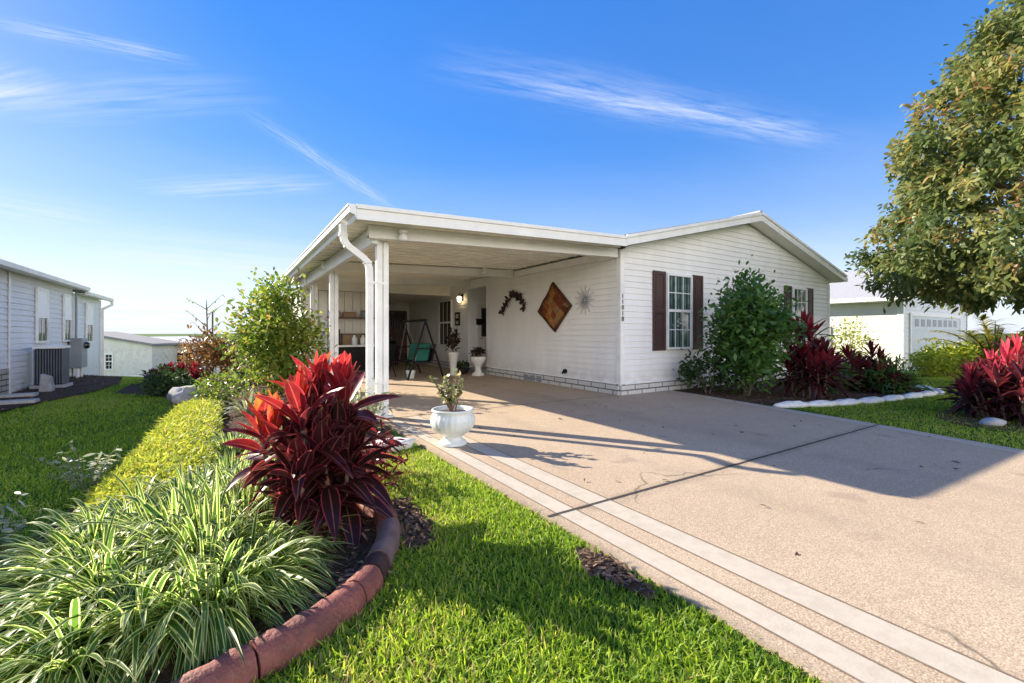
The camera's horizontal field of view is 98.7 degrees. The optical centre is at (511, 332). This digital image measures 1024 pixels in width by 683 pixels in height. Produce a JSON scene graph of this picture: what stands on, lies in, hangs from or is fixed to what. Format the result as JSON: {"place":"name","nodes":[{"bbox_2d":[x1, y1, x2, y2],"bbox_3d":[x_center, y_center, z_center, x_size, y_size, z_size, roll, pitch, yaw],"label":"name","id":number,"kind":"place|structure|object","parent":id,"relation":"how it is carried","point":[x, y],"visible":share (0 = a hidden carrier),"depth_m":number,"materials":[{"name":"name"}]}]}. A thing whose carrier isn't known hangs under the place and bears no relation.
{"place":"outdoors","nodes":[
{"label":"outdoors","id":0,"kind":"place"},
{"bbox_2d":[341,334,365,344],"bbox_3d":[-4.556,0.188,12.907,0.866,0.325,0.216,0,0,-33],"label":"storage bin","id":1,"kind":"object","parent":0,"point":[346,339],"visible":0.51,"depth_m":12.70,"materials":[{"name":"cardboard"}]},
{"bbox_2d":[0,333,1023,682],"bbox_3d":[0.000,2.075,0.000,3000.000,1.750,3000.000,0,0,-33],"label":"lawn","id":2,"kind":"structure","parent":0,"point":[816,411],"depth_m":2.10,"materials":[{"name":"plant"}]},
{"bbox_2d":[0,491,31,560],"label":"flowering sprig","id":3,"kind":"object","parent":2,"relation":"on","point":[7,530],"visible":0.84,"depth_m":2.32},
{"bbox_2d":[0,259,113,394],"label":"neighbour home","id":4,"kind":"object","parent":2,"relation":"on","point":[37,308],"visible":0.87,"depth_m":9.57,"materials":[{"name":"grey plastic"}]},
{"bbox_2d":[35,287,48,342],"bbox_3d":[-10.543,-0.380,9.876,0.049,1.220,0.720,0,0,-33],"label":"window","id":5,"kind":"structure","parent":4,"relation":"in","point":[41,295],"depth_m":9.85,"materials":[{"name":"white glass"}]},
{"bbox_2d":[63,294,71,341],"bbox_3d":[-11.525,-0.380,11.403,0.049,1.220,0.650,0,0,-33],"label":"window","id":6,"kind":"structure","parent":4,"relation":"in","point":[67,299],"depth_m":11.38,"materials":[{"name":"white glass"}]},
{"bbox_2d":[85,303,93,342],"bbox_3d":[-12.688,-0.285,13.211,0.049,1.170,0.750,0,0,-33],"label":"window","id":7,"kind":"structure","parent":4,"relation":"in","point":[89,308],"depth_m":13.17,"materials":[{"name":"white glass"}]},
{"bbox_2d":[0,375,121,410],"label":"mulch bed","id":8,"kind":"object","parent":2,"relation":"on","point":[80,387],"visible":0.52,"depth_m":9.05,"materials":[{"name":"soil"}]},
{"bbox_2d":[0,392,38,397],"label":"paving slab","id":9,"kind":"structure","parent":8,"relation":"on","point":[18,395],"depth_m":8.02,"materials":[{"name":"concrete"}]},
{"bbox_2d":[0,398,39,404],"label":"paving slab","id":10,"kind":"structure","parent":8,"relation":"on","point":[18,401],"depth_m":7.26,"materials":[{"name":"concrete"}]},
{"bbox_2d":[38,374,54,391],"bbox_3d":[-9.247,0.994,8.737,0.197,0.353,0.197,0,0,-33],"label":"valve box","id":11,"kind":"object","parent":8,"relation":"on","point":[46,382],"visible":0.99,"depth_m":8.67,"materials":[{"name":"plastic"}]},
{"bbox_2d":[29,344,72,388],"bbox_3d":[-9.930,0.707,9.486,0.540,0.926,0.540,0,0,-33],"label":"air conditioner","id":12,"kind":"object","parent":8,"relation":"on","point":[52,360],"visible":0.94,"depth_m":9.35,"materials":[{"name":"metal"}]},
{"bbox_2d":[69,291,89,377],"bbox_3d":[-11.585,0.040,11.810,0.331,2.320,0.560,0,0,-33],"label":"utility box","id":13,"kind":"object","parent":8,"relation":"on","point":[78,354],"visible":0.95,"depth_m":11.60,"materials":[{"name":"grey metal"}]},
{"bbox_2d":[0,374,925,682],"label":"mulch chips","id":14,"kind":"object","parent":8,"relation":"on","point":[408,518],"visible":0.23,"depth_m":2.41,"materials":[{"name":"brown plant"}]},
{"bbox_2d":[104,331,211,376],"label":"house","id":15,"kind":"structure","parent":2,"relation":"on","point":[128,354],"depth_m":26.00,"materials":[{"name":"white plastic"}]},
{"bbox_2d":[104,354,113,369],"bbox_3d":[-23.810,1.715,25.945,0.520,0.970,0.070,0,0,0],"label":"window","id":16,"kind":"structure","parent":15,"relation":"in","point":[108,358],"depth_m":25.96,"materials":[{"name":"white glass"}]},
{"bbox_2d":[0,375,393,682],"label":"mulch bed","id":17,"kind":"object","parent":2,"relation":"on","point":[166,674],"visible":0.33,"depth_m":2.44,"materials":[{"name":"wood"}]},
{"bbox_2d":[23,437,121,493],"bbox_3d":[-3.147,0.975,3.220,0.426,0.457,0.565,0,0,-21],"label":"flowering sprig","id":18,"kind":"object","parent":17,"relation":"on","point":[94,469],"visible":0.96,"depth_m":3.18,"materials":[{"name":"plant"}]},
{"bbox_2d":[0,499,153,621],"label":"variegated grass","id":19,"kind":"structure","parent":17,"relation":"on","point":[22,559],"depth_m":2.12,"materials":[{"name":"plant"}]},
{"bbox_2d":[0,475,166,553],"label":"variegated grass","id":20,"kind":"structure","parent":17,"relation":"on","point":[120,504],"depth_m":2.54,"materials":[{"name":"plant"}]},
{"bbox_2d":[0,585,176,682],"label":"variegated grass","id":21,"kind":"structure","parent":17,"relation":"on","point":[74,624],"depth_m":1.46,"materials":[{"name":"plant"}]},
{"bbox_2d":[0,506,180,664],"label":"variegated grass","id":22,"kind":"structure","parent":17,"relation":"on","point":[30,600],"depth_m":1.82,"materials":[{"name":"plant"}]},
{"bbox_2d":[0,528,255,682],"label":"variegated grass","id":23,"kind":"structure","parent":17,"relation":"on","point":[173,624],"depth_m":1.60,"materials":[{"name":"plant"}]},
{"bbox_2d":[39,397,226,547],"bbox_3d":[-3.570,1.063,4.737,0.913,0.260,5.351,0,0,-33],"label":"ground cover","id":24,"kind":"object","parent":17,"relation":"on","point":[179,433],"visible":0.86,"depth_m":3.83,"materials":[{"name":"yellow plant"}]},
{"bbox_2d":[136,361,189,387],"bbox_3d":[-7.752,1.064,9.955,1.242,0.839,0.964,0,0,-33],"label":"cordyline","id":25,"kind":"object","parent":17,"relation":"on","point":[179,365],"visible":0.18,"depth_m":9.96,"materials":[{"name":"red plant"}]},
{"bbox_2d":[131,363,199,396],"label":"plant","id":26,"kind":"object","parent":17,"relation":"on","point":[163,378],"visible":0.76,"depth_m":8.34,"materials":[{"name":"green plant"}]},
{"bbox_2d":[44,462,294,573],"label":"variegated grass","id":27,"kind":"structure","parent":17,"relation":"on","point":[173,495],"depth_m":2.38,"materials":[{"name":"plant"}]},
{"bbox_2d":[123,461,241,506],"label":"variegated grass","id":28,"kind":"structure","parent":17,"relation":"on","point":[162,492],"depth_m":2.87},
{"bbox_2d":[167,385,204,404],"bbox_3d":[-5.549,1.083,7.491,0.424,0.377,0.500,0,0,36],"label":"garden rock","id":29,"kind":"object","parent":17,"relation":"on","point":[176,395],"visible":0.49,"depth_m":7.36,"materials":[{"name":"grey stone"}]},
{"bbox_2d":[33,520,344,682],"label":"variegated grass","id":30,"kind":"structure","parent":17,"relation":"on","point":[212,635],"depth_m":1.69,"materials":[{"name":"plant"}]},
{"bbox_2d":[173,361,206,384],"bbox_3d":[-7.318,1.032,9.997,0.884,0.804,0.758,0,0,-7],"label":"cordyline","id":31,"kind":"object","parent":17,"relation":"on","point":[194,372],"visible":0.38,"depth_m":9.96,"materials":[{"name":"red plant"}]},
{"bbox_2d":[57,465,335,646],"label":"variegated grass","id":32,"kind":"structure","parent":17,"relation":"on","point":[188,534],"depth_m":2.21,"materials":[{"name":"plant"}]},
{"bbox_2d":[165,319,241,380],"bbox_3d":[-7.605,0.483,10.983,1.665,1.710,1.573,0,0,-33],"label":"croton shrub","id":33,"kind":"object","parent":17,"relation":"on","point":[200,345],"visible":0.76,"depth_m":10.78,"materials":[{"name":"red plant"}]},
{"bbox_2d":[186,295,224,374],"bbox_3d":[-8.005,0.090,11.478,0.856,2.226,0.943,0,0,-33],"label":"young tree","id":34,"kind":"object","parent":17,"relation":"on","point":[207,317],"visible":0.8,"depth_m":11.50,"materials":[{"name":"brown plant"}]},
{"bbox_2d":[172,643,257,682],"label":"edging log","id":35,"kind":"object","parent":17,"relation":"on","point":[227,666],"visible":0.98,"depth_m":1.46,"materials":[{"name":"concrete"}]},
{"bbox_2d":[185,366,255,404],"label":"golden shrub","id":36,"kind":"object","parent":17,"relation":"on","point":[217,390],"visible":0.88,"depth_m":7.37,"materials":[{"name":"green plant"}]},
{"bbox_2d":[187,441,274,483],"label":"variegated grass","id":37,"kind":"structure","parent":17,"relation":"on","point":[223,463],"depth_m":3.38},
{"bbox_2d":[202,336,265,379],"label":"croton shrub","id":38,"kind":"object","parent":17,"relation":"on","point":[219,357],"visible":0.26,"depth_m":11.05,"materials":[{"name":"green plant"}]},
{"bbox_2d":[201,423,269,458],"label":"variegated grass","id":39,"kind":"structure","parent":17,"relation":"on","point":[219,440],"depth_m":4.34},
{"bbox_2d":[121,457,356,563],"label":"variegated grass","id":40,"kind":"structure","parent":17,"relation":"on","point":[233,491],"depth_m":2.60,"materials":[{"name":"plant"}]},
{"bbox_2d":[223,389,254,415],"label":"spider plant","id":41,"kind":"object","parent":17,"relation":"on","point":[238,406],"visible":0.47,"depth_m":6.26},
{"bbox_2d":[212,447,271,506],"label":"variegated grass","id":42,"kind":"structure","parent":17,"relation":"on","point":[231,476],"depth_m":2.97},
{"bbox_2d":[136,509,351,629],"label":"variegated grass","id":43,"kind":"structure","parent":17,"relation":"on","point":[295,578],"depth_m":2.00,"materials":[{"name":"plant"}]},
{"bbox_2d":[201,267,338,395],"bbox_3d":[-4.733,-0.015,8.690,2.330,2.657,2.290,0,0,-33],"label":"round shrub","id":44,"kind":"object","parent":17,"relation":"on","point":[287,336],"visible":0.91,"depth_m":8.40,"materials":[{"name":"green plant"}]},
{"bbox_2d":[207,496,353,571],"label":"variegated grass","id":45,"kind":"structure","parent":17,"relation":"on","point":[291,525],"depth_m":2.35,"materials":[{"name":"plant"}]},
{"bbox_2d":[248,581,365,681],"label":"edging log","id":46,"kind":"object","parent":17,"relation":"on","point":[287,641],"visible":0.9,"depth_m":1.67,"materials":[{"name":"concrete"}]},
{"bbox_2d":[221,350,406,552],"bbox_3d":[-1.136,0.716,2.668,1.066,1.231,1.001,0,0,-33],"label":"cordyline","id":47,"kind":"object","parent":17,"relation":"on","point":[318,442],"visible":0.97,"depth_m":2.53,"materials":[{"name":"red plant"}]},
{"bbox_2d":[346,564,383,603],"bbox_3d":[-0.685,1.156,2.018,0.153,0.128,0.151,0,0,10],"label":"edging log","id":48,"kind":"object","parent":17,"relation":"on","point":[368,578],"visible":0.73,"depth_m":2.00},
{"bbox_2d":[349,377,392,428],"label":"plant","id":49,"kind":"object","parent":17,"relation":"on","point":[375,411],"visible":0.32,"depth_m":5.56,"materials":[{"name":"plant"}]},
{"bbox_2d":[362,551,389,582],"bbox_3d":[-0.676,1.156,2.152,0.140,0.128,0.117,0,0,-2],"label":"edging log","id":50,"kind":"object","parent":17,"relation":"on","point":[380,560],"visible":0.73,"depth_m":2.14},
{"bbox_2d":[364,501,400,529],"bbox_3d":[-0.821,1.156,2.788,0.181,0.128,0.395,0,0,-33],"label":"edging log","id":51,"kind":"object","parent":17,"relation":"on","point":[376,517],"visible":0.38,"depth_m":2.74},
{"bbox_2d":[365,517,400,569],"bbox_3d":[-0.700,1.156,2.421,0.161,0.128,0.411,0,0,-8],"label":"edging log","id":52,"kind":"object","parent":17,"relation":"on","point":[387,539],"visible":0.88,"depth_m":2.38,"materials":[{"name":"concrete"}]},
{"bbox_2d":[361,418,409,485],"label":"plant","id":53,"kind":"object","parent":17,"relation":"on","point":[381,462],"visible":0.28,"depth_m":3.50,"materials":[{"name":"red plant"}]},
{"bbox_2d":[370,437,415,452],"bbox_3d":[-1.209,1.157,4.497,0.336,0.152,0.523,0,0,44],"label":"garden rock","id":54,"kind":"object","parent":17,"relation":"on","point":[409,442],"visible":0.32,"depth_m":4.44,"materials":[{"name":"stone"}]},
{"bbox_2d":[177,342,237,374],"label":"house","id":55,"kind":"structure","parent":2,"relation":"on","point":[182,354],"depth_m":28.00,"materials":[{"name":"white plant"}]},
{"bbox_2d":[394,501,431,549],"bbox_3d":[-0.652,1.188,2.761,0.230,0.001,0.750,0,0,-33],"label":"mulch bed","id":56,"kind":"object","parent":2,"relation":"on","point":[417,532],"visible":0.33,"depth_m":2.68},
{"bbox_2d":[579,549,653,596],"bbox_3d":[0.491,1.188,2.194,0.177,0.001,0.535,0,0,-33],"label":"mulch bed","id":57,"kind":"object","parent":2,"relation":"on","point":[633,586],"visible":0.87,"depth_m":2.15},
{"bbox_2d":[409,210,847,394],"bbox_3d":[1.909,-0.792,16.608,9.280,4.185,14.930,0,0,-33],"label":"mobile home","id":58,"kind":"object","parent":2,"relation":"on","point":[663,281],"visible":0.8,"depth_m":9.71,"materials":[{"name":"white plastic"}]},
{"bbox_2d":[438,299,451,345],"bbox_3d":[-2.279,-0.325,14.913,0.070,1.540,1.040,0,0,-33],"label":"window","id":59,"kind":"structure","parent":58,"relation":"in","point":[444,307],"depth_m":14.98,"materials":[{"name":"glass"}]},
{"bbox_2d":[477,302,485,366],"bbox_3d":[-0.698,0.060,13.951,0.920,2.040,0.087,0,0,-33],"label":"door","id":60,"kind":"structure","parent":58,"relation":"in","point":[481,306],"depth_m":13.81,"materials":[{"name":"paint"}]},
{"bbox_2d":[498,290,525,315],"bbox_3d":[-0.039,-0.777,11.333,0.180,0.655,1.273,0,0,-33],"label":"metal garland","id":61,"kind":"object","parent":58,"relation":"attached to","point":[514,294],"visible":1,"depth_m":11.27,"materials":[{"name":"brown metal"}]},
{"bbox_2d":[537,282,571,331],"bbox_3d":[0.948,-0.580,9.916,0.042,1.146,1.242,0,0,-33],"label":"woven hanging","id":62,"kind":"object","parent":58,"relation":"attached to","point":[555,307],"visible":1,"depth_m":9.88,"materials":[{"name":"brown wood"}]},
{"bbox_2d":[577,286,593,314],"bbox_3d":[1.494,-0.670,9.065,0.040,0.597,0.592,0,0,-33],"label":"sunburst ornament","id":63,"kind":"object","parent":58,"relation":"attached to","point":[584,299],"visible":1,"depth_m":9.06,"materials":[{"name":"grey metal"}]},
{"bbox_2d":[666,273,692,349],"bbox_3d":[3.505,-0.435,9.164,0.820,1.560,0.070,0,0,-33],"label":"window","id":64,"kind":"structure","parent":58,"relation":"in","point":[679,287],"depth_m":9.18,"materials":[{"name":"white glass"}]},
{"bbox_2d":[792,287,807,345],"bbox_3d":[7.840,-0.435,11.952,0.770,1.560,0.070,0,0,-33],"label":"window","id":65,"kind":"structure","parent":58,"relation":"in","point":[801,294],"depth_m":11.96,"materials":[{"name":"white glass"}]},
{"bbox_2d":[773,401,809,407],"bbox_3d":[4.533,1.174,7.095,0.714,0.147,0.211,0,0,-12],"label":"edging stone","id":66,"kind":"object","parent":2,"relation":"on","point":[791,404],"visible":0.65,"depth_m":7.02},
{"bbox_2d":[672,378,921,403],"bbox_3d":[7.062,1.188,9.679,7.450,0.001,3.040,0,0,-33],"label":"mulch bed","id":67,"kind":"object","parent":2,"relation":"on","point":[779,400],"visible":0.23,"depth_m":8.45,"materials":[{"name":"soil"}]},
{"bbox_2d":[672,343,738,393],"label":"hedge shrub","id":68,"kind":"object","parent":67,"relation":"on","point":[696,372],"visible":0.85,"depth_m":8.63,"materials":[{"name":"green plant"}]},
{"bbox_2d":[697,254,815,396],"bbox_3d":[4.496,-0.082,8.377,1.977,2.750,2.011,0,0,-33],"label":"hedge shrub","id":69,"kind":"object","parent":67,"relation":"on","point":[758,313],"visible":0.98,"depth_m":8.02,"materials":[{"name":"green plant"}]},
{"bbox_2d":[768,309,861,399],"bbox_3d":[5.564,0.461,8.151,1.559,1.833,1.392,0,0,24],"label":"cordyline","id":70,"kind":"object","parent":67,"relation":"on","point":[816,358],"visible":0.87,"depth_m":8.06,"materials":[{"name":"red plant"}]},
{"bbox_2d":[783,352,862,394],"bbox_3d":[6.309,0.874,8.999,1.477,0.987,1.423,0,0,20],"label":"fern plant","id":71,"kind":"object","parent":67,"relation":"on","point":[832,389],"visible":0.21,"depth_m":8.76,"materials":[{"name":"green plant"}]},
{"bbox_2d":[829,340,925,394],"bbox_3d":[7.363,0.794,9.149,1.774,1.300,1.932,0,0,-33],"label":"cordyline","id":72,"kind":"object","parent":67,"relation":"on","point":[859,361],"visible":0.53,"depth_m":8.91,"materials":[{"name":"red plant"}]},
{"bbox_2d":[841,353,936,394],"bbox_3d":[7.441,0.916,8.732,1.532,1.024,1.386,0,0,28],"label":"fern plant","id":73,"kind":"object","parent":67,"relation":"on","point":[900,368],"visible":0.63,"depth_m":8.56,"materials":[{"name":"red plant"}]},
{"bbox_2d":[807,400,838,406],"bbox_3d":[5.045,1.173,7.188,0.719,0.142,0.195,0,0,-16],"label":"edging stone","id":74,"kind":"object","parent":2,"relation":"on","point":[820,403],"visible":0.68,"depth_m":7.12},
{"bbox_2d":[835,398,861,405],"bbox_3d":[5.633,1.174,7.357,0.777,0.146,0.216,0,0,-14],"label":"edging stone","id":75,"kind":"object","parent":2,"relation":"on","point":[844,402],"visible":0.61,"depth_m":7.26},
{"bbox_2d":[830,315,882,359],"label":"clipped hedge","id":76,"kind":"object","parent":2,"relation":"on","point":[849,335],"visible":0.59,"depth_m":14.79,"materials":[{"name":"yellow plant"}]},
{"bbox_2d":[858,396,884,403],"bbox_3d":[6.169,1.175,7.569,0.753,0.140,0.206,0,0,-26],"label":"edging stone","id":77,"kind":"object","parent":2,"relation":"on","point":[870,400],"visible":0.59,"depth_m":7.48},
{"bbox_2d":[881,395,904,401],"bbox_3d":[6.781,1.174,7.838,0.658,0.135,0.217,0,0,-33],"label":"edging stone","id":78,"kind":"object","parent":2,"relation":"on","point":[893,397],"visible":0.62,"depth_m":7.75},
{"bbox_2d":[829,269,967,369],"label":"garage house","id":79,"kind":"structure","parent":2,"relation":"on","point":[897,330],"depth_m":17.01,"materials":[{"name":"grey plastic"}]},
{"bbox_2d":[909,312,960,369],"bbox_3d":[17.489,0.400,18.053,6.510,2.300,0.045,0,0,-33],"label":"garage door","id":80,"kind":"structure","parent":79,"relation":"in","point":[927,321],"depth_m":17.54,"materials":[{"name":"paint"}]},
{"bbox_2d":[902,392,923,398],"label":"edging stone","id":81,"kind":"object","parent":2,"relation":"on","point":[910,395],"visible":0.65,"depth_m":8.03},
{"bbox_2d":[843,0,1023,320],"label":"shade tree","id":82,"kind":"object","parent":2,"relation":"on","point":[935,179],"visible":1,"depth_m":9.67,"materials":[{"name":"green plant"}]},
{"bbox_2d":[894,334,986,377],"bbox_3d":[12.806,0.728,13.004,3.486,1.372,1.720,0,0,-33],"label":"clipped hedge","id":83,"kind":"object","parent":2,"relation":"on","point":[943,359],"visible":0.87,"depth_m":12.54,"materials":[{"name":"green plant"}]},
{"bbox_2d":[914,313,1023,362],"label":"golden palm","id":84,"kind":"object","parent":2,"relation":"on","point":[995,336],"visible":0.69,"depth_m":12.72,"materials":[{"name":"green plant"}]},
{"bbox_2d":[935,408,1023,431],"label":"mulch bed","id":85,"kind":"object","parent":2,"relation":"on","point":[964,418],"visible":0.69,"depth_m":5.95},
{"bbox_2d":[935,332,1023,425],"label":"cordyline","id":86,"kind":"object","parent":85,"relation":"on","point":[1001,387],"visible":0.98,"depth_m":6.06,"materials":[{"name":"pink plant"}]},
{"bbox_2d":[979,417,1006,425],"bbox_3d":[6.214,1.156,5.686,0.390,0.125,0.231,0,0,-33],"label":"garden rock","id":87,"kind":"object","parent":85,"relation":"on","point":[990,421],"visible":0.78,"depth_m":5.59,"materials":[{"name":"stone"}]},
{"bbox_2d":[0,0,1023,333],"label":"sky","id":88,"kind":"structure","parent":0,"point":[155,155],"materials":[{"name":"blue"}]},
{"bbox_2d":[353,362,1023,682],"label":"driveway","id":89,"kind":"structure","parent":0,"point":[842,515],"depth_m":3.14,"materials":[{"name":"concrete"}]},
{"bbox_2d":[327,344,374,370],"bbox_3d":[-4.468,0.764,12.779,1.590,0.828,0.630,0,0,-33],"label":"workbench","id":90,"kind":"object","parent":89,"relation":"on","point":[358,353],"visible":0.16,"depth_m":12.51,"materials":[{"name":"wood"}]},
{"bbox_2d":[286,281,449,371],"bbox_3d":[-5.155,-0.046,15.113,4.780,3.093,4.100,0,0,-33],"label":"storage room","id":91,"kind":"object","parent":89,"relation":"on","point":[351,297],"visible":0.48,"depth_m":13.22,"materials":[{"name":"beige plastic"}]},
{"bbox_2d":[389,311,406,360],"bbox_3d":[-4.581,0.135,17.668,0.750,2.030,0.095,0,0,-33],"label":"door","id":92,"kind":"structure","parent":91,"relation":"in","point":[396,318],"depth_m":17.69,"materials":[{"name":"brown wood"}]},
{"bbox_2d":[374,344,396,376],"bbox_3d":[-3.404,0.740,11.552,0.621,0.884,0.524,0,0,17],"label":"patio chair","id":93,"kind":"object","parent":89,"relation":"on","point":[392,349],"visible":0.3,"depth_m":11.56,"materials":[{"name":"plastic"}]},
{"bbox_2d":[389,341,406,365],"bbox_3d":[-4.195,0.740,15.914,0.621,0.884,0.524,0,0,37],"label":"patio chair","id":94,"kind":"object","parent":89,"relation":"on","point":[392,342],"visible":0.53,"depth_m":16.01,"materials":[{"name":"plastic"}]},
{"bbox_2d":[405,362,415,378],"bbox_3d":[-2.642,0.969,11.380,0.291,0.417,0.260,0,0,-33],"label":"pot","id":95,"kind":"object","parent":89,"relation":"on","point":[412,375],"visible":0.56,"depth_m":11.32,"materials":[{"name":"white ceramic"}]},
{"bbox_2d":[389,319,443,379],"bbox_3d":[-2.648,0.417,11.881,1.013,1.539,1.810,0,0,-33],"label":"porch swing","id":96,"kind":"object","parent":89,"relation":"on","point":[431,354],"visible":0.79,"depth_m":11.44,"materials":[{"name":"black metal"}]},
{"bbox_2d":[408,343,430,360],"bbox_3d":[-2.463,0.510,11.673,0.430,0.460,0.696,0,0,-33],"label":"cushion","id":97,"kind":"object","parent":96,"relation":"on","point":[422,354],"visible":0.91,"depth_m":11.43,"materials":[{"name":"teal fabric"}]},
{"bbox_2d":[429,368,474,446],"bbox_3d":[-0.644,0.779,4.627,0.524,0.787,0.477,0,0,-33],"label":"urn planter","id":98,"kind":"object","parent":89,"relation":"on","point":[452,421],"visible":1,"depth_m":4.51,"materials":[{"name":"white ceramic"}]},
{"bbox_2d":[444,327,460,374],"bbox_3d":[-1.661,0.497,12.279,0.464,1.362,0.413,0,0,0],"label":"tall planter","id":99,"kind":"object","parent":89,"relation":"on","point":[452,355],"visible":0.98,"depth_m":12.19,"materials":[{"name":"ceramic"}]},
{"bbox_2d":[280,203,626,418],"bbox_3d":[-2.249,-0.265,10.313,4.995,2.929,8.820,0,0,-33],"label":"carport","id":100,"kind":"object","parent":89,"relation":"on","point":[356,243],"visible":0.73,"depth_m":7.25,"materials":[{"name":"white metal"}]},
{"bbox_2d":[398,230,408,241],"bbox_3d":[-1.472,-1.310,5.949,0.140,0.140,0.140,0,0,-33],"label":"flood lamp","id":101,"kind":"object","parent":100,"relation":"attached to","point":[402,237],"visible":1,"depth_m":5.91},
{"bbox_2d":[456,360,470,374],"bbox_3d":[-1.457,0.979,12.534,0.610,0.398,0.604,0,0,30],"label":"planter","id":102,"kind":"object","parent":89,"relation":"on","point":[463,368],"visible":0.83,"depth_m":12.42,"materials":[{"name":"plastic"}]},
{"bbox_2d":[469,347,485,375],"bbox_3d":[-0.966,0.772,12.160,0.469,0.812,0.548,0,0,-33],"label":"pedestal planter","id":103,"kind":"object","parent":89,"relation":"on","point":[478,359],"visible":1,"depth_m":12.05,"materials":[{"name":"ceramic"}]},
{"bbox_2d":[390,421,864,682],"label":"border groove","id":104,"kind":"object","parent":89,"relation":"on","point":[674,578],"visible":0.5,"depth_m":2.02},
{"bbox_2d":[389,418,912,682],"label":"driveway border","id":105,"kind":"object","parent":89,"relation":"on","point":[861,668],"visible":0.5,"depth_m":2.02,"materials":[{"name":"concrete"}]},
{"bbox_2d":[397,418,917,682],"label":"border groove","id":106,"kind":"object","parent":89,"relation":"on","point":[712,578],"visible":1,"depth_m":2.02},
{"bbox_2d":[407,417,965,682],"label":"border groove","id":107,"kind":"object","parent":89,"relation":"on","point":[751,581],"visible":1,"depth_m":2.00},
{"bbox_2d":[547,424,879,516],"bbox_3d":[2.465,1.174,4.219,5.290,0.001,0.022,0,0,-32],"label":"driveway joint","id":108,"kind":"object","parent":89,"relation":"on","point":[695,475],"visible":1,"depth_m":3.56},
{"bbox_2d":[408,416,1023,682],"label":"driveway border","id":109,"kind":"object","parent":89,"relation":"on","point":[951,663],"visible":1,"depth_m":2.00,"materials":[{"name":"concrete"}]},
{"bbox_2d":[420,416,1023,681],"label":"border groove","id":110,"kind":"object","parent":89,"relation":"on","point":[792,579],"visible":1,"depth_m":2.02},
{"bbox_2d":[667,390,1023,453],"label":"driveway border","id":111,"kind":"object","parent":89,"relation":"on","point":[869,424],"visible":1,"depth_m":5.48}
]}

